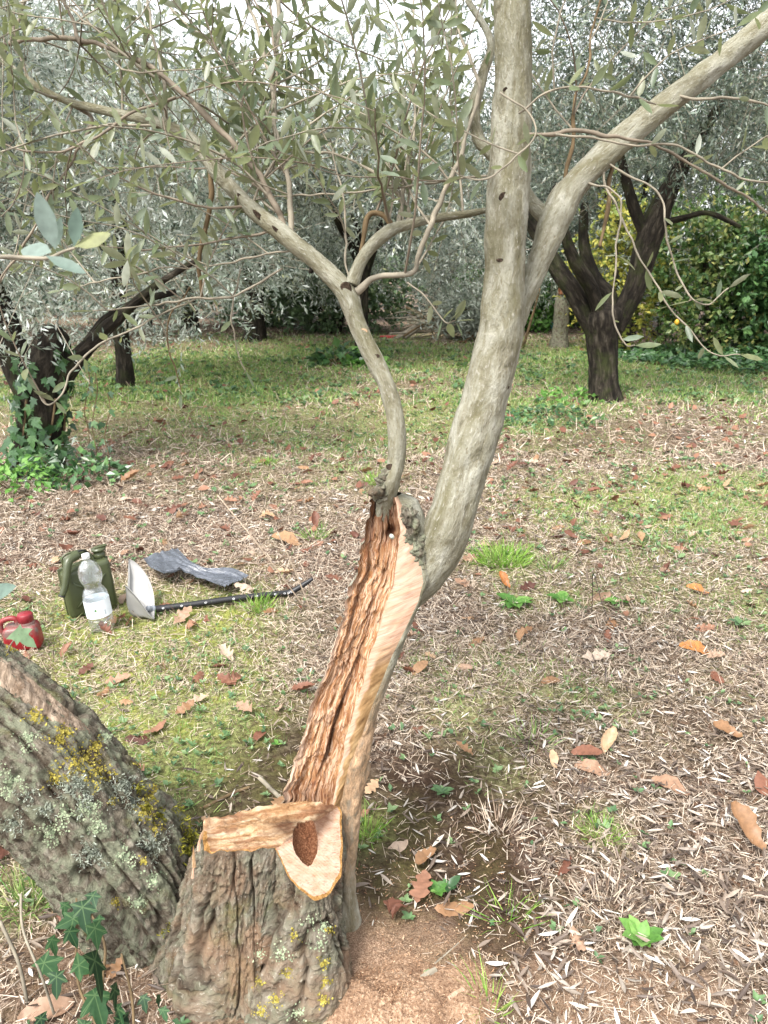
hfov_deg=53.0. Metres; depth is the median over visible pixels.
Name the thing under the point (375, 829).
grass tuft
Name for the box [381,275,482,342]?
brushwood pile
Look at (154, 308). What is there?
shrub
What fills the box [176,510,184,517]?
fallen leaf
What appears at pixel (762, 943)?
fallen olive leaf
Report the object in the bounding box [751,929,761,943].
fallen olive leaf
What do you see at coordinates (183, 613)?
fallen leaf
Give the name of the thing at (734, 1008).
fallen olive leaf
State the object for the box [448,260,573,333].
shrub
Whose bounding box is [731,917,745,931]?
fallen olive leaf
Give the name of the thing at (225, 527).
fallen leaf
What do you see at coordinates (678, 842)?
fallen olive leaf
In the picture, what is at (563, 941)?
fallen olive leaf
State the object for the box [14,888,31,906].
fallen olive leaf
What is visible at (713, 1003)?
fallen olive leaf
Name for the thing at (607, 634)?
fallen leaf
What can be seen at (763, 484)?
fallen leaf
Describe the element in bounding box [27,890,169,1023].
ivy plant
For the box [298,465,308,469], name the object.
fallen leaf
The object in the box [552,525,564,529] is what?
fallen leaf
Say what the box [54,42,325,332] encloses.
olive tree
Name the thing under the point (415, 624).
fallen leaf
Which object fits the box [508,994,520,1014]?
fallen olive leaf
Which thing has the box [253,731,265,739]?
fallen leaf
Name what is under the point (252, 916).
olive tree
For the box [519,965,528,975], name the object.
fallen olive leaf
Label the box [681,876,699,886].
fallen olive leaf
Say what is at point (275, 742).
weed
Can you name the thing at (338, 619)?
fallen leaf
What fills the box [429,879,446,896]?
weed
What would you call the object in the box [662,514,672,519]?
fallen leaf
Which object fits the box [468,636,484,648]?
fallen leaf
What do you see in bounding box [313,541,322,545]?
fallen leaf
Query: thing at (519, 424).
lawn grass
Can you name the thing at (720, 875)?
fallen olive leaf
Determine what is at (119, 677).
fallen leaf
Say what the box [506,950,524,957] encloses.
fallen olive leaf
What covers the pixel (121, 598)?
fallen leaf
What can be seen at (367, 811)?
fallen leaf
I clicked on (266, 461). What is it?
grass tuft
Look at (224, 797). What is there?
dry stick
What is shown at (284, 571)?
fallen leaf
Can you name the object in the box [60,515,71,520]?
fallen leaf
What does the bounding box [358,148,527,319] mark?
hedge shrub
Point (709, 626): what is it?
fallen leaf
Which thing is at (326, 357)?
leafy plant
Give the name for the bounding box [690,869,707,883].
fallen olive leaf
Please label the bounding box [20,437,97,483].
leafy plant
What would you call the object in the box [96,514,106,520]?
fallen leaf
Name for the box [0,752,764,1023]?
wood crumbs
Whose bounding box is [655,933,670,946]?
fallen olive leaf
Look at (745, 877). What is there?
fallen olive leaf
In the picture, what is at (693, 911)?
fallen olive leaf
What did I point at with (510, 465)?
fallen leaf
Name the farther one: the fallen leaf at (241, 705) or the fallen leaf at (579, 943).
the fallen leaf at (241, 705)
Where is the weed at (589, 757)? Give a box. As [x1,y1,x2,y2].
[576,755,595,760]
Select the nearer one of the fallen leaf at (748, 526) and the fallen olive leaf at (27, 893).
the fallen olive leaf at (27, 893)
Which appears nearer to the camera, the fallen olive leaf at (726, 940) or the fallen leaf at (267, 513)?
the fallen olive leaf at (726, 940)
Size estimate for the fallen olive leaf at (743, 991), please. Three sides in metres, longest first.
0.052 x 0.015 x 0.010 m
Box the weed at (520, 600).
[496,593,532,607]
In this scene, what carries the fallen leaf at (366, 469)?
on the ground at (366, 947)
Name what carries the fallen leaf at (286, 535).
on the ground at (366, 947)
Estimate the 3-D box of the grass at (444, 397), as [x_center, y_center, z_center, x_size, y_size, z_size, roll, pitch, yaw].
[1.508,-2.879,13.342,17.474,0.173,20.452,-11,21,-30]
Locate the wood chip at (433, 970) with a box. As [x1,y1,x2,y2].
[420,967,436,976]
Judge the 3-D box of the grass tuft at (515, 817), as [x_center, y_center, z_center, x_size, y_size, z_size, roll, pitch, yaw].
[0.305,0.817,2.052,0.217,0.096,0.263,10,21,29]
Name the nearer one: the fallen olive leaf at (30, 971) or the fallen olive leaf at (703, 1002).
the fallen olive leaf at (703, 1002)
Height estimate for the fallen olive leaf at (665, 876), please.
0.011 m
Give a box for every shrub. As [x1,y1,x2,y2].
[9,262,78,329]
[10,228,100,315]
[47,210,217,318]
[77,243,214,326]
[188,183,395,321]
[196,245,316,327]
[264,233,404,329]
[264,246,426,335]
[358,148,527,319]
[390,229,483,324]
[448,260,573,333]
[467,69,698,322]
[526,230,644,326]
[591,235,721,326]
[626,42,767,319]
[635,250,699,343]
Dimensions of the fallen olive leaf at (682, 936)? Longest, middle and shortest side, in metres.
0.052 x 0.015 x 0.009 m
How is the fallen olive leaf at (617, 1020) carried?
on the ground at (366, 947)
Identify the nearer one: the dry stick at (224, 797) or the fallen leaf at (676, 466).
the dry stick at (224, 797)
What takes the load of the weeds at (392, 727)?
on the ground at (366, 947)
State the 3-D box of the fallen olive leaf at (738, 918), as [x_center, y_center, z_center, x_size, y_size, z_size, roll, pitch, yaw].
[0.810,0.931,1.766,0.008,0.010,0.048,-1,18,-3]
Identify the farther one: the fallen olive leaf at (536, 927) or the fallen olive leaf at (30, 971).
the fallen olive leaf at (536, 927)
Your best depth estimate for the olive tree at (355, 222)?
10.41 m
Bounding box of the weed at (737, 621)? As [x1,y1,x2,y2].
[728,617,752,625]
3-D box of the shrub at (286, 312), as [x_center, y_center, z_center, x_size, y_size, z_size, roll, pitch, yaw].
[-1.171,-5.133,16.860,3.573,2.309,2.250,0,18,0]
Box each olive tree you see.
[0,0,300,474]
[0,0,328,386]
[0,0,767,1023]
[0,103,159,322]
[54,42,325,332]
[90,52,404,341]
[189,0,547,351]
[389,62,672,331]
[394,0,767,402]
[452,0,767,341]
[672,46,767,319]
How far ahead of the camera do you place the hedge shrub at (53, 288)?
20.95 m
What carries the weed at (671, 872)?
on the ground at (366, 947)
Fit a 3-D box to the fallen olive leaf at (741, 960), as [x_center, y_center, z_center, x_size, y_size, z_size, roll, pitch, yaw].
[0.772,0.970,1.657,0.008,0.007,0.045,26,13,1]
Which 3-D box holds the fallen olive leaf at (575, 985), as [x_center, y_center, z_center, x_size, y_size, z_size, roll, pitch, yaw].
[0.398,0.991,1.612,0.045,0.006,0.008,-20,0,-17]
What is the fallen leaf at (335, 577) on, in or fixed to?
on the ground at (366, 947)
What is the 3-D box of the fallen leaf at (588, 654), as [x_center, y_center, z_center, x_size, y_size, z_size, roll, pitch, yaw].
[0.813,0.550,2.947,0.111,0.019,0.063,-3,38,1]
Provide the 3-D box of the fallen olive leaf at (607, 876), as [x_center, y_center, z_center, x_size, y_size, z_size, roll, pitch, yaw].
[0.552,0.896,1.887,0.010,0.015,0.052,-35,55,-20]
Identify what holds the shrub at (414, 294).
on the ground at (366, 947)
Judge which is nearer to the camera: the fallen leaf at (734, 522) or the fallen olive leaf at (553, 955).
the fallen olive leaf at (553, 955)
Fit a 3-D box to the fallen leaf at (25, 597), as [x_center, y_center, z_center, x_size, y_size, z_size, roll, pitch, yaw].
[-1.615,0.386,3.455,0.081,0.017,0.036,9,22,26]
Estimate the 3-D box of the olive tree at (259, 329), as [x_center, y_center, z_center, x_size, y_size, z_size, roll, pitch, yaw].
[-2.422,-5.479,13.752,5.181,5.018,5.758,-12,21,-32]
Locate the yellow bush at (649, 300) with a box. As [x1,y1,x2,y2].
[552,167,691,352]
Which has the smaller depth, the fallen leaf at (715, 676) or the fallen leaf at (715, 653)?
the fallen leaf at (715, 676)
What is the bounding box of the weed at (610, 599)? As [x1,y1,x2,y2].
[605,596,627,603]
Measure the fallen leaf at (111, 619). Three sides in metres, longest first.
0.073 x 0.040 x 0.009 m
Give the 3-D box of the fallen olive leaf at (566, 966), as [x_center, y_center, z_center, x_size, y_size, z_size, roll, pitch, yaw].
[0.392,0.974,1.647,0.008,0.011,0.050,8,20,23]
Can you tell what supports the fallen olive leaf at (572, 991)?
on the ground at (366, 947)
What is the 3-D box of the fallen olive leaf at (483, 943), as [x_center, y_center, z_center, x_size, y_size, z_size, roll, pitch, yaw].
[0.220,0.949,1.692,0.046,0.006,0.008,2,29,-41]
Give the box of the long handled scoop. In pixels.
[125,559,313,618]
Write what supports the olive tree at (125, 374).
on the ground at (366, 947)
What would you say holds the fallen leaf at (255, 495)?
on the ground at (366, 947)
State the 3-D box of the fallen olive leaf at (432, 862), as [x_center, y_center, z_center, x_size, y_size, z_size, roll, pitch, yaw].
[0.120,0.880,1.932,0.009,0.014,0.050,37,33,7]
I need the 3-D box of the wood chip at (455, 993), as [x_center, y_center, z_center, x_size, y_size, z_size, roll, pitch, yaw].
[0.149,0.994,1.584,0.041,0.015,0.018,-10,21,-29]
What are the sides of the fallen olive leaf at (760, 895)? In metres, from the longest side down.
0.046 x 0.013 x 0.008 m
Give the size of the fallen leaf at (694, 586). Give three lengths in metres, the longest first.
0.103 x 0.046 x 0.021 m
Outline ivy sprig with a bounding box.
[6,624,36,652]
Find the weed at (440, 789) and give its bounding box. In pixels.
[431,784,453,794]
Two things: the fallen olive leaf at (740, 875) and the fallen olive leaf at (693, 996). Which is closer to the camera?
the fallen olive leaf at (693, 996)
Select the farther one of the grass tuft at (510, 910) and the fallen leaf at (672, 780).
the fallen leaf at (672, 780)
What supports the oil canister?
on the ground at (366, 947)
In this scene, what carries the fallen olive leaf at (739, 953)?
on the ground at (366, 947)
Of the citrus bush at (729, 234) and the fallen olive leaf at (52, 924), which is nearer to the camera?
the fallen olive leaf at (52, 924)
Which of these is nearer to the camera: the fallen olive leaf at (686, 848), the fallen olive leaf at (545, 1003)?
the fallen olive leaf at (545, 1003)
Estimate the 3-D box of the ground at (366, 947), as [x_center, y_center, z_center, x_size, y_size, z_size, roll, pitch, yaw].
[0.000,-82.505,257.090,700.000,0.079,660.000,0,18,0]
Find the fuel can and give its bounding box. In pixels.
[57,544,117,617]
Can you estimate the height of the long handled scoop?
0.213 m
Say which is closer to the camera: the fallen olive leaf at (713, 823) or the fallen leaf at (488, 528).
the fallen olive leaf at (713, 823)
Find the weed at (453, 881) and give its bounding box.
[437,875,460,891]
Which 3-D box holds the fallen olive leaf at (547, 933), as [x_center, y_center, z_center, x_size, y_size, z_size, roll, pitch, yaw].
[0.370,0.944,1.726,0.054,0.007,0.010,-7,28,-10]
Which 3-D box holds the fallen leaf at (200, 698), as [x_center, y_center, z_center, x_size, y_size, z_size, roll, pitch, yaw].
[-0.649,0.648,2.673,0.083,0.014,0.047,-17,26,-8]
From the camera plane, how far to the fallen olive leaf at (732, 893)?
1.84 m
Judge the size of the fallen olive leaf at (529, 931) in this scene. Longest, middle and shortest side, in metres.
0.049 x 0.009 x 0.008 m
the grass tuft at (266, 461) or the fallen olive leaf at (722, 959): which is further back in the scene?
the grass tuft at (266, 461)
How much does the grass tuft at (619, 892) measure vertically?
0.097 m
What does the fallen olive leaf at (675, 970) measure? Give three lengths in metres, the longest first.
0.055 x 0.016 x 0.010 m
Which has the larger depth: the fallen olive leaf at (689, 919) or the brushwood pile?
the brushwood pile
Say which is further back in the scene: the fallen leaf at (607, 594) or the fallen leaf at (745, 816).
the fallen leaf at (607, 594)
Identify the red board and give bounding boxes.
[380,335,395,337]
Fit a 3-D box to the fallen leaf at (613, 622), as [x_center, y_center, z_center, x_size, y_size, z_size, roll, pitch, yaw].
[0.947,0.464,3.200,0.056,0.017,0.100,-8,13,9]
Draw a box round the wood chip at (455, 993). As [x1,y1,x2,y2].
[447,987,464,1000]
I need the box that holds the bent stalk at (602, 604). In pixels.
[591,573,627,643]
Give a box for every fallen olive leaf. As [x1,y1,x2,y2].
[2,895,15,901]
[4,952,24,960]
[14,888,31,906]
[28,940,42,947]
[28,967,32,976]
[30,937,48,942]
[36,914,55,918]
[46,921,57,932]
[60,992,77,996]
[111,971,124,974]
[148,984,164,989]
[153,974,158,985]
[356,882,369,886]
[380,873,393,885]
[427,856,435,870]
[432,834,443,845]
[443,890,450,905]
[477,940,489,947]
[485,961,507,965]
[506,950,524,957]
[508,922,525,937]
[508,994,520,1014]
[510,874,524,882]
[511,961,519,972]
[516,974,528,993]
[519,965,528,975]
[523,946,530,958]
[524,927,532,940]
[526,992,530,1009]
[527,990,539,1011]
[530,985,552,990]
[532,951,551,954]
[533,915,538,937]
[534,952,546,970]
[535,893,548,906]
[536,981,556,988]
[538,912,557,915]
[538,931,557,935]
[540,997,552,1013]
[541,954,552,965]
[544,896,560,899]
[550,884,552,895]
[550,972,569,985]
[551,900,565,914]
[551,933,567,942]
[551,939,571,947]
[551,947,555,959]
[552,876,565,886]
[557,957,566,973]
[559,969,574,979]
[562,987,580,994]
[565,907,577,925]
[565,960,570,976]
[566,929,580,934]
[566,980,582,988]
[569,1002,587,1007]
[578,878,589,893]
[578,985,585,1004]
[583,899,602,902]
[584,938,606,940]
[591,872,599,885]
[593,928,596,944]
[601,845,614,856]
[601,870,616,884]
[614,1007,619,1023]
[618,975,625,992]
[620,947,639,952]
[625,977,642,981]
[628,956,631,976]
[629,943,646,961]
[635,934,656,945]
[635,994,656,998]
[638,909,652,913]
[639,814,655,823]
[640,986,654,990]
[643,954,664,964]
[651,904,655,920]
[655,872,670,881]
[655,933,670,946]
[656,799,674,802]
[658,864,674,867]
[662,910,669,924]
[663,883,674,890]
[664,874,681,882]
[668,959,683,983]
[669,891,690,894]
[673,837,682,847]
[674,1001,680,1014]
[677,933,691,952]
[678,847,696,849]
[678,931,692,942]
[678,975,703,987]
[680,917,700,920]
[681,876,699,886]
[681,1008,697,1012]
[682,920,700,927]
[685,908,699,916]
[688,936,706,939]
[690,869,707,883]
[690,961,707,973]
[690,988,695,1004]
[693,885,710,894]
[694,949,699,962]
[694,971,709,985]
[694,1015,716,1021]
[696,878,702,895]
[696,924,715,928]
[696,1001,721,1007]
[704,822,723,826]
[707,986,710,1005]
[711,991,729,994]
[711,1002,725,1007]
[716,959,727,969]
[717,868,736,870]
[717,877,727,890]
[717,933,734,943]
[717,967,722,987]
[717,970,740,981]
[718,948,724,965]
[719,871,723,887]
[719,898,726,912]
[720,935,738,943]
[722,890,726,903]
[723,871,728,884]
[724,974,743,986]
[725,889,739,897]
[725,898,729,908]
[725,994,749,998]
[726,945,740,962]
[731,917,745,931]
[731,929,747,934]
[731,1004,736,1016]
[732,898,744,907]
[733,902,748,915]
[733,910,740,925]
[733,949,750,961]
[736,869,743,880]
[736,874,754,880]
[737,980,750,999]
[740,955,744,970]
[749,1001,754,1023]
[750,939,767,946]
[751,894,767,897]
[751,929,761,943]
[752,905,757,921]
[756,940,760,958]
[762,847,765,860]
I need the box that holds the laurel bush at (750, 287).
[709,222,767,357]
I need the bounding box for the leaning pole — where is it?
[522,289,540,345]
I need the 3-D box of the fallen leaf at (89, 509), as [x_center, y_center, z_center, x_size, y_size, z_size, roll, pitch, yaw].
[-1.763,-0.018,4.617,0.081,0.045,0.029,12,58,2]
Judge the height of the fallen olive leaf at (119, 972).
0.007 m
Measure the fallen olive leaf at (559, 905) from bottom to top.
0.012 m
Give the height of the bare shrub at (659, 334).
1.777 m
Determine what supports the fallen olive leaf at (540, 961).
on the ground at (366, 947)
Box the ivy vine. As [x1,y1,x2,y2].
[0,348,115,478]
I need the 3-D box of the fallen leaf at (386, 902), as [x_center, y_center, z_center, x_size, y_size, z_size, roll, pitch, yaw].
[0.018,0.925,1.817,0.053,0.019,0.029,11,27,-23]
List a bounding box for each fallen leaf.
[0,846,9,858]
[17,994,73,1021]
[18,595,30,600]
[25,563,40,567]
[48,566,58,572]
[51,556,59,562]
[58,543,73,549]
[58,641,71,656]
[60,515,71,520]
[63,529,79,534]
[78,662,93,674]
[84,506,94,511]
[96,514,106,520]
[96,687,108,698]
[99,621,111,633]
[105,672,130,683]
[105,957,122,981]
[109,615,116,623]
[118,496,132,500]
[118,593,125,603]
[119,699,132,705]
[121,469,138,480]
[123,734,150,744]
[143,719,165,733]
[164,504,181,510]
[172,474,183,478]
[173,606,191,623]
[175,699,193,713]
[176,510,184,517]
[186,620,196,628]
[186,693,208,702]
[193,671,203,682]
[214,663,226,666]
[217,673,235,684]
[219,644,233,659]
[220,524,231,531]
[224,495,236,500]
[226,671,241,683]
[233,582,253,591]
[236,700,251,711]
[251,490,260,500]
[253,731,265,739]
[260,509,274,516]
[263,608,277,612]
[271,796,283,803]
[272,530,300,545]
[274,567,293,573]
[291,681,314,690]
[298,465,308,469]
[299,544,312,552]
[300,479,312,483]
[311,511,319,527]
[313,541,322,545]
[325,573,341,579]
[335,615,342,623]
[350,531,358,537]
[360,467,372,471]
[361,808,369,816]
[365,779,378,793]
[383,900,400,908]
[388,839,407,851]
[388,897,406,918]
[402,666,415,671]
[409,869,432,902]
[411,660,427,674]
[412,622,423,631]
[415,846,435,863]
[425,652,435,657]
[435,901,473,916]
[455,578,470,586]
[456,741,472,754]
[457,663,472,669]
[462,553,478,561]
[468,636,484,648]
[481,526,496,530]
[499,571,510,587]
[506,461,516,469]
[514,626,531,634]
[516,628,524,641]
[520,580,535,590]
[541,676,559,683]
[549,750,558,767]
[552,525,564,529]
[558,855,571,875]
[564,529,577,537]
[569,925,586,950]
[570,518,576,525]
[571,744,602,754]
[574,758,609,775]
[576,539,590,545]
[582,648,610,660]
[588,486,600,490]
[593,592,610,600]
[600,726,617,752]
[604,629,611,641]
[605,618,617,628]
[609,495,618,502]
[617,595,633,602]
[619,529,629,539]
[637,531,644,541]
[652,774,689,795]
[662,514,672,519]
[663,561,670,571]
[671,464,680,468]
[671,546,687,550]
[679,639,709,653]
[686,583,708,593]
[686,600,696,607]
[689,530,697,536]
[695,623,714,631]
[707,648,724,657]
[710,672,724,683]
[713,719,742,736]
[716,469,729,474]
[728,519,742,525]
[731,801,766,849]
[740,524,754,529]
[741,537,753,540]
[741,588,752,592]
[756,482,767,485]
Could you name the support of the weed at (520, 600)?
on the ground at (366, 947)
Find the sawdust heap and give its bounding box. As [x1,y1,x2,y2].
[323,952,498,1023]
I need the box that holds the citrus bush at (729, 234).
[645,166,767,360]
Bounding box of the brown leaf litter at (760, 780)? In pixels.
[0,338,767,795]
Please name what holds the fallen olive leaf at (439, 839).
on the ground at (366, 947)
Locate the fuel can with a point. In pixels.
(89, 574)
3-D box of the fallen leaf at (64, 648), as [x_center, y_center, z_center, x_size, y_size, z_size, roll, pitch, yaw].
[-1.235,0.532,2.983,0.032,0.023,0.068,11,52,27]
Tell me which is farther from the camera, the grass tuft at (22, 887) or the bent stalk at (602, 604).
the bent stalk at (602, 604)
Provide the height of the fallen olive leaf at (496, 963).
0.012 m
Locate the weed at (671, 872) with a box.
[659,867,680,881]
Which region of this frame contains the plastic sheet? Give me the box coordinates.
[143,548,248,586]
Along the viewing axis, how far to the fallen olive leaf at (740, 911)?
1.77 m
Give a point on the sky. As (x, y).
(240, 5)
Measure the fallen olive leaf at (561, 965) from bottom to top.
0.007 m
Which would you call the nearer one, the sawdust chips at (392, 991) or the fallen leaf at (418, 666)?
the sawdust chips at (392, 991)
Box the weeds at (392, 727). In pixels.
[0,323,767,1023]
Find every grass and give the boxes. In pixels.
[0,329,767,426]
[0,329,767,932]
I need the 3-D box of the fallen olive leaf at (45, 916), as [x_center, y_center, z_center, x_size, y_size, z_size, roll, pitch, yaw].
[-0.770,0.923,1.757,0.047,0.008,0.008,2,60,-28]
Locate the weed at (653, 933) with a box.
[618,914,663,946]
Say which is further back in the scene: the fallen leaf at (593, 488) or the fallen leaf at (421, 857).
the fallen leaf at (593, 488)
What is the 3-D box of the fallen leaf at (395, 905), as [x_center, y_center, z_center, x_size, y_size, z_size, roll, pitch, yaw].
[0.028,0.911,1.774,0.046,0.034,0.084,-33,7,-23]
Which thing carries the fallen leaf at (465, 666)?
on the ground at (366, 947)
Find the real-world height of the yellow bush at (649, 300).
2.871 m
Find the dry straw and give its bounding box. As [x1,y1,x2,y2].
[0,323,767,1023]
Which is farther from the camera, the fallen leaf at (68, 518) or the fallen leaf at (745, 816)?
the fallen leaf at (68, 518)
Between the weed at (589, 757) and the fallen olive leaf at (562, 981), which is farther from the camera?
the weed at (589, 757)
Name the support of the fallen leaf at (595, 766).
on the ground at (366, 947)
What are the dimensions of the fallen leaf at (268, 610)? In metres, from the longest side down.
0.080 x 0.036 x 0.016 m
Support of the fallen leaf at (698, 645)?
on the ground at (366, 947)
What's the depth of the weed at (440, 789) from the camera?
2.20 m
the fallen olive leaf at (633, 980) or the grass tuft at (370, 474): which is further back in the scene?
the grass tuft at (370, 474)
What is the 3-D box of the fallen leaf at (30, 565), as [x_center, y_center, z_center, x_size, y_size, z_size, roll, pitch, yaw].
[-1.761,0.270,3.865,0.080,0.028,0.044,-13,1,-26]
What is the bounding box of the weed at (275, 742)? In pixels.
[271,739,281,744]
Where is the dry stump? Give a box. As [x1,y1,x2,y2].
[548,288,570,347]
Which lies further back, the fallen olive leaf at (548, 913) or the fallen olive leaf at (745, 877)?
the fallen olive leaf at (745, 877)
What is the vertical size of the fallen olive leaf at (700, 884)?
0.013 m
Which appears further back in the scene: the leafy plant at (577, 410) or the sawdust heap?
the leafy plant at (577, 410)
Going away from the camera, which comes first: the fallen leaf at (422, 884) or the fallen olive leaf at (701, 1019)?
the fallen olive leaf at (701, 1019)
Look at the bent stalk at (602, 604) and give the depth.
3.11 m
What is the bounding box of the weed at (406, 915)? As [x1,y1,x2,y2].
[401,911,415,919]
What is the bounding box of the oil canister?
[0,610,43,650]
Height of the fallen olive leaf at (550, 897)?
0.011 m
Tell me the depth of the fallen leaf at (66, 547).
4.03 m
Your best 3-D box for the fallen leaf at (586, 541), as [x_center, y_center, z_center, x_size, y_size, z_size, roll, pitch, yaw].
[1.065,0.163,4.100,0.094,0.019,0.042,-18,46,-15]
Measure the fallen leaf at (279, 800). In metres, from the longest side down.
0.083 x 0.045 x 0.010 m
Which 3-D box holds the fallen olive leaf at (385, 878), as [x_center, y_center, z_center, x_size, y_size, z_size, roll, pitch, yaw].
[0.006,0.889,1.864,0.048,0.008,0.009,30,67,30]
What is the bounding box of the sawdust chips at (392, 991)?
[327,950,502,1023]
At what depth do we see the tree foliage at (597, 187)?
17.62 m
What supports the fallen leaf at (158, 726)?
on the ground at (366, 947)
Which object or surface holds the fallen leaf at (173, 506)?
on the dry straw
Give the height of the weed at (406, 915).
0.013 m
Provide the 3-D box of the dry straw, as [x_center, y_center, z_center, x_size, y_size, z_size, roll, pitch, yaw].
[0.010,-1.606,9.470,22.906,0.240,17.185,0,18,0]
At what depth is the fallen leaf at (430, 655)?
2.97 m
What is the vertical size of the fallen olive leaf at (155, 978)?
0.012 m
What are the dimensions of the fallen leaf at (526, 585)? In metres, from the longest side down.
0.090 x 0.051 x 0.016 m
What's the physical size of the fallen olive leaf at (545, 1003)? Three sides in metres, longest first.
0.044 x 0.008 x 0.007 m
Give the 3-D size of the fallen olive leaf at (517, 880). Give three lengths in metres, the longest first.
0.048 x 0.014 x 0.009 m
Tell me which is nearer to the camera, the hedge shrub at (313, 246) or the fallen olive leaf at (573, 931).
the fallen olive leaf at (573, 931)
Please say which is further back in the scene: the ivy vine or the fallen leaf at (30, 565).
the ivy vine
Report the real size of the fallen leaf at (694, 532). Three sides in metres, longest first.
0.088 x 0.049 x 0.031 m
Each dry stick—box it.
[203,785,250,808]
[257,776,280,797]
[434,934,467,963]
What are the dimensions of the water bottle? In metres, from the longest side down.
0.333 x 0.103 x 0.103 m
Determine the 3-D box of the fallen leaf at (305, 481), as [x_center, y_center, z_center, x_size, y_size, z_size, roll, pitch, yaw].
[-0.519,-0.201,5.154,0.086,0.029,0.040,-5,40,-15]
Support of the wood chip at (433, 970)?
on the sawdust heap
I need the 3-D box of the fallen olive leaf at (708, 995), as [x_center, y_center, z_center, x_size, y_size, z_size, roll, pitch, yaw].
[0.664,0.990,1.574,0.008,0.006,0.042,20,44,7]
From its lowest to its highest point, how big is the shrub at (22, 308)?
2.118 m
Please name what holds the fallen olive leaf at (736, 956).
on the ground at (366, 947)
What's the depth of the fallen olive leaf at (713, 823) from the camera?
2.07 m
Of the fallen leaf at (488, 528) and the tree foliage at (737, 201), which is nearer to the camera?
the fallen leaf at (488, 528)
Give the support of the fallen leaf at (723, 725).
on the ground at (366, 947)
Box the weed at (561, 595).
[545,591,573,602]
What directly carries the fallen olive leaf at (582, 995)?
on the ground at (366, 947)
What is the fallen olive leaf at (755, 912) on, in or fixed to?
on the dry straw
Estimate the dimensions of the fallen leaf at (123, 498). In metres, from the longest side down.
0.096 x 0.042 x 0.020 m
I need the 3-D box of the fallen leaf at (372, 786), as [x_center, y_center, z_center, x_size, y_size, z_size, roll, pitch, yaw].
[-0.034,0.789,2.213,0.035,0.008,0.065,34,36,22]
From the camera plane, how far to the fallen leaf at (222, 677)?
2.79 m
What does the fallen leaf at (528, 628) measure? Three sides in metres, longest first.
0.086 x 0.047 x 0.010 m
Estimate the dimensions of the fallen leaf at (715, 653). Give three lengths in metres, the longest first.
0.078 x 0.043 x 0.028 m
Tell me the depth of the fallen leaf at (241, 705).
2.61 m
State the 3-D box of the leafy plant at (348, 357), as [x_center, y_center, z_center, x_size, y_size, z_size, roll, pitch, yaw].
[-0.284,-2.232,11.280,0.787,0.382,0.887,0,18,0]
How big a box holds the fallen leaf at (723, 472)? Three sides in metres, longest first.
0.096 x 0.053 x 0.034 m
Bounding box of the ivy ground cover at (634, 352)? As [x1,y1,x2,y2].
[618,329,767,373]
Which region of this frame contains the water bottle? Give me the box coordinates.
[78,553,114,626]
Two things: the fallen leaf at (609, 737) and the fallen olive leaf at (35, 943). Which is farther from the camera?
the fallen leaf at (609, 737)
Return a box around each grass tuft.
[0,858,49,936]
[233,590,279,615]
[252,455,279,465]
[296,518,335,540]
[358,471,401,485]
[359,798,397,849]
[449,943,522,1023]
[458,878,554,941]
[465,535,540,570]
[466,785,537,853]
[502,711,565,752]
[530,548,575,573]
[551,859,649,936]
[572,806,638,853]
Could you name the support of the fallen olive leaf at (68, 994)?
on the ground at (366, 947)
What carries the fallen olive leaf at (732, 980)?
on the ground at (366, 947)
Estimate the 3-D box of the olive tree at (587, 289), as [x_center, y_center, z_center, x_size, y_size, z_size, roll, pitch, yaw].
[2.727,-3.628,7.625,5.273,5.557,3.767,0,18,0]
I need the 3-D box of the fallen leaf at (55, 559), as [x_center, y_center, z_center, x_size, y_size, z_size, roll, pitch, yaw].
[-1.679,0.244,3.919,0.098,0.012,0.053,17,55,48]
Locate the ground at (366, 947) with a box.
[0,263,767,1023]
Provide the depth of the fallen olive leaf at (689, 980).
1.62 m
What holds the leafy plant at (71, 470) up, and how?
on the ground at (366, 947)
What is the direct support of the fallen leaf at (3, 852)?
on the ground at (366, 947)
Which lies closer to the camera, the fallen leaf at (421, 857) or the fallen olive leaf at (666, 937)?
the fallen olive leaf at (666, 937)
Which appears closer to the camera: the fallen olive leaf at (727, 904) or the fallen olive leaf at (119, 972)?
the fallen olive leaf at (119, 972)
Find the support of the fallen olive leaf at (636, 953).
on the ground at (366, 947)
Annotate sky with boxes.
[3,0,767,260]
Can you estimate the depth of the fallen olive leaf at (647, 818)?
2.08 m
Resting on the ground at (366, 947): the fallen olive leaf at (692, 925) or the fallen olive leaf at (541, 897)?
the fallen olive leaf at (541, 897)
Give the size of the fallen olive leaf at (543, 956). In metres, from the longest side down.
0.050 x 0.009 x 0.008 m
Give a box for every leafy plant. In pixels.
[0,454,67,501]
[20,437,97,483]
[36,446,131,490]
[71,319,198,345]
[304,336,362,367]
[340,346,389,367]
[505,403,607,428]
[535,384,604,405]
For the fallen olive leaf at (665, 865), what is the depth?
1.93 m
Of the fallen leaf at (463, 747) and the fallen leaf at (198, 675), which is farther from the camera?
the fallen leaf at (198, 675)
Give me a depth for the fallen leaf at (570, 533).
4.14 m
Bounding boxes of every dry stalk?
[0,920,28,1004]
[19,893,56,1018]
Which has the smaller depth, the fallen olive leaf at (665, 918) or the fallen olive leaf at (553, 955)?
the fallen olive leaf at (553, 955)
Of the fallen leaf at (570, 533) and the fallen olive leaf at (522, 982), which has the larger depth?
the fallen leaf at (570, 533)

